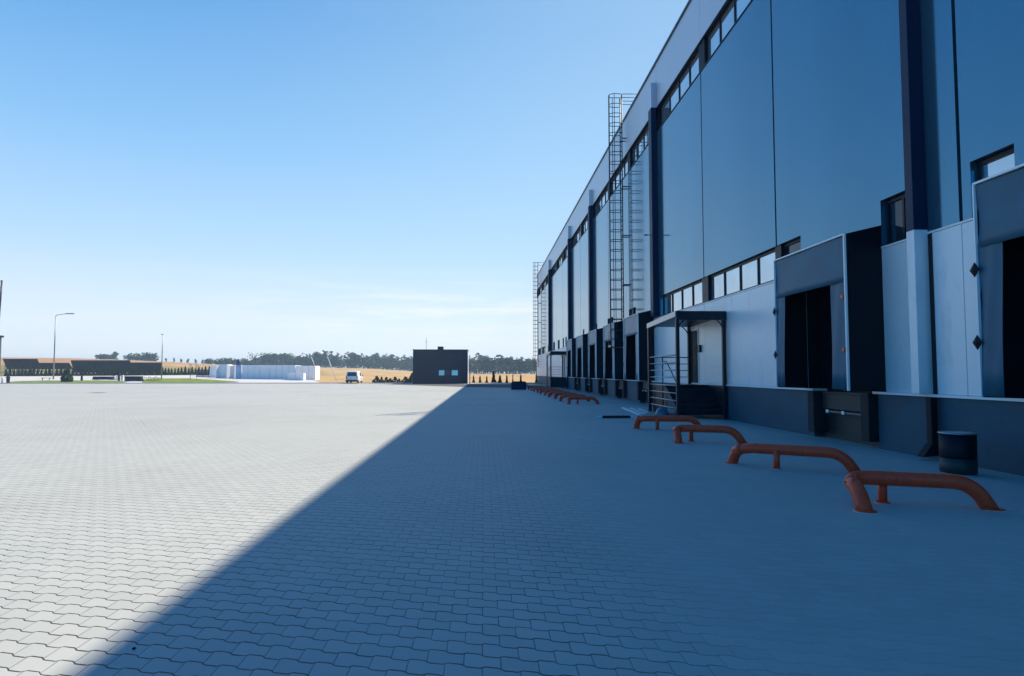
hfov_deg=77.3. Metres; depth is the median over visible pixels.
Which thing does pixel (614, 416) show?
barrier beam
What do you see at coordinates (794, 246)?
window
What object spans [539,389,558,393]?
wheel guide
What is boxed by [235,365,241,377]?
wrapped stack
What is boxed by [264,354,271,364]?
tree
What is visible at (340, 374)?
ground
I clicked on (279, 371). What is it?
wrapped stack
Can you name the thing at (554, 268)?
window
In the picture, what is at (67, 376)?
bush
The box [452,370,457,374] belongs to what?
window
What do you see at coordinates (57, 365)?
solar array
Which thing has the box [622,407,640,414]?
board
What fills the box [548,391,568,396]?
wheel guide
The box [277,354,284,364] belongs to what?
tree
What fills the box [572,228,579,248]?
window
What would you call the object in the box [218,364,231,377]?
wrapped stack
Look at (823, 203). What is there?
warehouse
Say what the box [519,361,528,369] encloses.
tree
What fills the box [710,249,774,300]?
window
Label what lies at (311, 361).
tree
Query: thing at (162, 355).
lamp post
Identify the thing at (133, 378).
pipe stack
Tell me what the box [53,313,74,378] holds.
street lamp
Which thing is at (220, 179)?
sky
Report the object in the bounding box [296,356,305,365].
tree
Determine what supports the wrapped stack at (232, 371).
on the ground at (340, 374)
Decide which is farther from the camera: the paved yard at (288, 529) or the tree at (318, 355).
the tree at (318, 355)
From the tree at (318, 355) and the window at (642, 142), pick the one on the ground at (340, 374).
the tree at (318, 355)
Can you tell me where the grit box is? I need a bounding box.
[511,381,526,389]
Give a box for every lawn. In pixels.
[10,380,125,382]
[142,378,235,382]
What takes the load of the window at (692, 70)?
in the warehouse
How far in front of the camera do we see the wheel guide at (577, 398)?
32.86 m
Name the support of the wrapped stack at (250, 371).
on the ground at (340, 374)
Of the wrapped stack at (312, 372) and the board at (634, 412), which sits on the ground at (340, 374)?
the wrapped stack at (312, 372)
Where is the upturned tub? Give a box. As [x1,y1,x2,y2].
[655,407,668,414]
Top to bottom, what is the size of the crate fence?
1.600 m
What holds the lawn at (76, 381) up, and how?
on the road
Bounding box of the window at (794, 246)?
[784,238,800,255]
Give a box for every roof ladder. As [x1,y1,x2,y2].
[533,265,539,366]
[608,93,634,347]
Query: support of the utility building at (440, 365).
on the ground at (340, 374)
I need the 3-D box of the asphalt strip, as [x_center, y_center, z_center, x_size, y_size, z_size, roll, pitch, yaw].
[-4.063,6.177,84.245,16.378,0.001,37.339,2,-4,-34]
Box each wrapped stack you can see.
[210,366,215,376]
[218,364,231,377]
[230,366,234,377]
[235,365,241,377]
[242,365,259,378]
[260,365,269,378]
[270,365,299,378]
[288,373,305,379]
[296,366,319,379]
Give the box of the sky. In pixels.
[0,0,688,373]
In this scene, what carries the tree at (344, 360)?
on the ground at (340, 374)
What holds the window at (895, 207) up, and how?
in the warehouse
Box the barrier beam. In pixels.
[596,415,633,417]
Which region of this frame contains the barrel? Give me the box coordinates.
[937,431,977,474]
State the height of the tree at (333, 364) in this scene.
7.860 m
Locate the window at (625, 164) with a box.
[611,156,627,193]
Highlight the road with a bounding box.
[0,375,319,382]
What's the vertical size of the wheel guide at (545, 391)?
0.494 m
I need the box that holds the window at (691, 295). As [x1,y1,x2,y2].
[663,280,701,315]
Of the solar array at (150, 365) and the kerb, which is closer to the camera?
the kerb
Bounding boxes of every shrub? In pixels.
[372,376,380,382]
[401,376,408,382]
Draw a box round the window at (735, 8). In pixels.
[707,0,750,60]
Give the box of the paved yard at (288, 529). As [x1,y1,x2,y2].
[0,383,1023,675]
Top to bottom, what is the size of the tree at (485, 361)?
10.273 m
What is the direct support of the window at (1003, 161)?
in the warehouse
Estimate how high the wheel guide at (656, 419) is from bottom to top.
0.499 m
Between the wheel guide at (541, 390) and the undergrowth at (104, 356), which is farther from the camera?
the undergrowth at (104, 356)
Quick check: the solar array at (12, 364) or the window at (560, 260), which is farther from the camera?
the solar array at (12, 364)
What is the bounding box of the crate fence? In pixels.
[196,370,208,376]
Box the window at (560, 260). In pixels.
[558,254,562,267]
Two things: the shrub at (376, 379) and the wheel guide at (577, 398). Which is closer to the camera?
the wheel guide at (577, 398)
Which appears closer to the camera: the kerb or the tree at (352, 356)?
the kerb
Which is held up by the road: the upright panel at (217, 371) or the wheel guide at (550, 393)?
the upright panel at (217, 371)
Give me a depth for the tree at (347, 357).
359.22 m
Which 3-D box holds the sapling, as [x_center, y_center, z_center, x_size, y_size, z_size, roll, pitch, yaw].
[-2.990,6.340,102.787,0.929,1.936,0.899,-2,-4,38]
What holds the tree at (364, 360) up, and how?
on the ground at (340, 374)
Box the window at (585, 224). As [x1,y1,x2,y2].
[582,216,587,234]
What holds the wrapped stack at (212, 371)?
on the ground at (340, 374)
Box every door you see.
[691,329,699,382]
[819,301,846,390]
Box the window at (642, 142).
[632,126,647,164]
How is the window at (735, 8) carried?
in the warehouse
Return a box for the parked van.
[346,371,362,382]
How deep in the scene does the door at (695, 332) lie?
27.47 m
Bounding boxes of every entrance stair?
[546,351,567,388]
[647,311,727,419]
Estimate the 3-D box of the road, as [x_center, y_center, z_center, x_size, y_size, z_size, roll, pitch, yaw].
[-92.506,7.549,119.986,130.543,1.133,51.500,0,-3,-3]
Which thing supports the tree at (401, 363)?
on the ground at (340, 374)
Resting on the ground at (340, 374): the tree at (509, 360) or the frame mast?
the tree at (509, 360)
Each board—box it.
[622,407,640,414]
[630,407,645,413]
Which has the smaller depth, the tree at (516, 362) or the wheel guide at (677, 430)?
the wheel guide at (677, 430)
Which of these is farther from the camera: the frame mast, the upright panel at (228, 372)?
the upright panel at (228, 372)
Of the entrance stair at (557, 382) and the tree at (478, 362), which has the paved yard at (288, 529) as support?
the entrance stair at (557, 382)
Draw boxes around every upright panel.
[216,365,219,377]
[226,365,229,377]
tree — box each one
[261,355,268,364]
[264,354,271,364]
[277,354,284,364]
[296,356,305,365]
[306,354,316,365]
[314,351,323,365]
[321,351,331,367]
[330,356,338,367]
[342,355,347,367]
[344,352,350,367]
[347,352,358,367]
[360,357,367,364]
[398,357,403,370]
[470,353,481,373]
[480,356,489,373]
[490,357,499,373]
[494,355,505,373]
[504,356,514,373]
[512,359,521,373]
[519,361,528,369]
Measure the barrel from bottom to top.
0.700 m
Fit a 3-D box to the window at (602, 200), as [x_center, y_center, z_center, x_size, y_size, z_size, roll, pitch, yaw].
[6.998,-10.461,49.805,0.104,1.220,6.080,0,-3,-3]
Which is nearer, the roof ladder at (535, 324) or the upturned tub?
the upturned tub
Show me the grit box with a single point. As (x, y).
(518, 385)
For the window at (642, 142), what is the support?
in the warehouse
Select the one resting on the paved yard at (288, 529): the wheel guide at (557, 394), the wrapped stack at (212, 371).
the wheel guide at (557, 394)
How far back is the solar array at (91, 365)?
165.80 m
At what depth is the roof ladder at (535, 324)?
101.84 m
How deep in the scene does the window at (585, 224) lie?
57.76 m
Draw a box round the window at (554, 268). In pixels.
[552,264,555,275]
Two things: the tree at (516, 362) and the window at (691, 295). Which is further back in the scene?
the tree at (516, 362)
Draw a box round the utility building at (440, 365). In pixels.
[412,346,468,383]
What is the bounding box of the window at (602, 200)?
[594,186,607,216]
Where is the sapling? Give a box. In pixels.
[491,371,496,381]
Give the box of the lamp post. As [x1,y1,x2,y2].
[161,334,163,378]
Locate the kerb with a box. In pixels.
[0,382,541,383]
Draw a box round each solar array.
[3,359,40,371]
[39,363,71,369]
[71,360,130,371]
[130,362,160,372]
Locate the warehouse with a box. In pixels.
[536,0,1023,475]
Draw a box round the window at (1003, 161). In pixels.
[977,148,1014,180]
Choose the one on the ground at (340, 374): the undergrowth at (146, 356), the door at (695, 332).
the undergrowth at (146, 356)
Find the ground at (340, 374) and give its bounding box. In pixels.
[0,357,535,382]
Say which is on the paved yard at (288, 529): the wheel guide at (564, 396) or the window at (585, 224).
the wheel guide at (564, 396)
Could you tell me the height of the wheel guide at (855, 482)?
0.495 m
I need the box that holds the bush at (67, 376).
[60,368,73,381]
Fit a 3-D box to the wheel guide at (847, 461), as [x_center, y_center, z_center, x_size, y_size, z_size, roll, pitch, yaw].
[4.684,2.035,10.713,2.300,0.495,0.468,-2,-4,35]
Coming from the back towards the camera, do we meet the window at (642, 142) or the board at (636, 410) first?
the window at (642, 142)
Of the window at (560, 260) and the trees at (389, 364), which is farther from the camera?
the trees at (389, 364)
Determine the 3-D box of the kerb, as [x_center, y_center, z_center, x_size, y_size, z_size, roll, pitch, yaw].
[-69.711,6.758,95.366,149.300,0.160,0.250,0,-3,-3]
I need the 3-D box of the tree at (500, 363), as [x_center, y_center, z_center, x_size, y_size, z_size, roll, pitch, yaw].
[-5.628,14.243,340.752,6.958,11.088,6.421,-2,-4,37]
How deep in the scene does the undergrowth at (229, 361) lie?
343.78 m
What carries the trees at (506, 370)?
on the ground at (340, 374)
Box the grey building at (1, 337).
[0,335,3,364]
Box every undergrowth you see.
[94,354,116,359]
[123,352,158,360]
[202,358,261,364]
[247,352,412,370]
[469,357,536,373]
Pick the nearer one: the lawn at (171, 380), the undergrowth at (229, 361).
the lawn at (171, 380)
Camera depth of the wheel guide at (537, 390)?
51.72 m
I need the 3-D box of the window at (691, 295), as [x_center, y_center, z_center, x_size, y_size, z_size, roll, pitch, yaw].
[7.868,-1.771,29.497,0.104,1.020,6.050,0,-3,-3]
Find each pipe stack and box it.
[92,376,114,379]
[124,376,143,380]
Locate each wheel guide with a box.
[536,388,553,392]
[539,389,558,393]
[543,390,563,395]
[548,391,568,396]
[554,392,576,398]
[559,394,592,401]
[567,396,600,403]
[632,415,700,429]
[672,424,747,443]
[725,443,860,472]
[844,470,1011,513]
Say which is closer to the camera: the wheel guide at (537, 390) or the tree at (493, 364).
the wheel guide at (537, 390)
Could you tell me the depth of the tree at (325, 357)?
366.69 m
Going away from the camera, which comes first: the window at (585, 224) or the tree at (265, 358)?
the window at (585, 224)
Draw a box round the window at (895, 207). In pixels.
[886,194,905,244]
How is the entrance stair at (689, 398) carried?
on the paved yard at (288, 529)
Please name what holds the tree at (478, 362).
on the ground at (340, 374)
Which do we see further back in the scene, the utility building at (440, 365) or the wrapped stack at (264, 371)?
the wrapped stack at (264, 371)
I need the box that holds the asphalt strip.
[395,384,530,387]
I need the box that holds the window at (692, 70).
[661,51,698,124]
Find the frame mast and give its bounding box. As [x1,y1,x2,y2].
[0,280,2,311]
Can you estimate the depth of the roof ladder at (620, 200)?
40.42 m
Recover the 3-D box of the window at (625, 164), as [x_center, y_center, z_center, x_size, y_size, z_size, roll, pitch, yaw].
[7.297,-10.822,43.172,0.104,1.220,5.780,0,-3,-3]
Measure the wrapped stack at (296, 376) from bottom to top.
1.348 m
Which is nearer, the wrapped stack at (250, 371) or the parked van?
the parked van
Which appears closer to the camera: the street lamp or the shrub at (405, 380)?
the shrub at (405, 380)

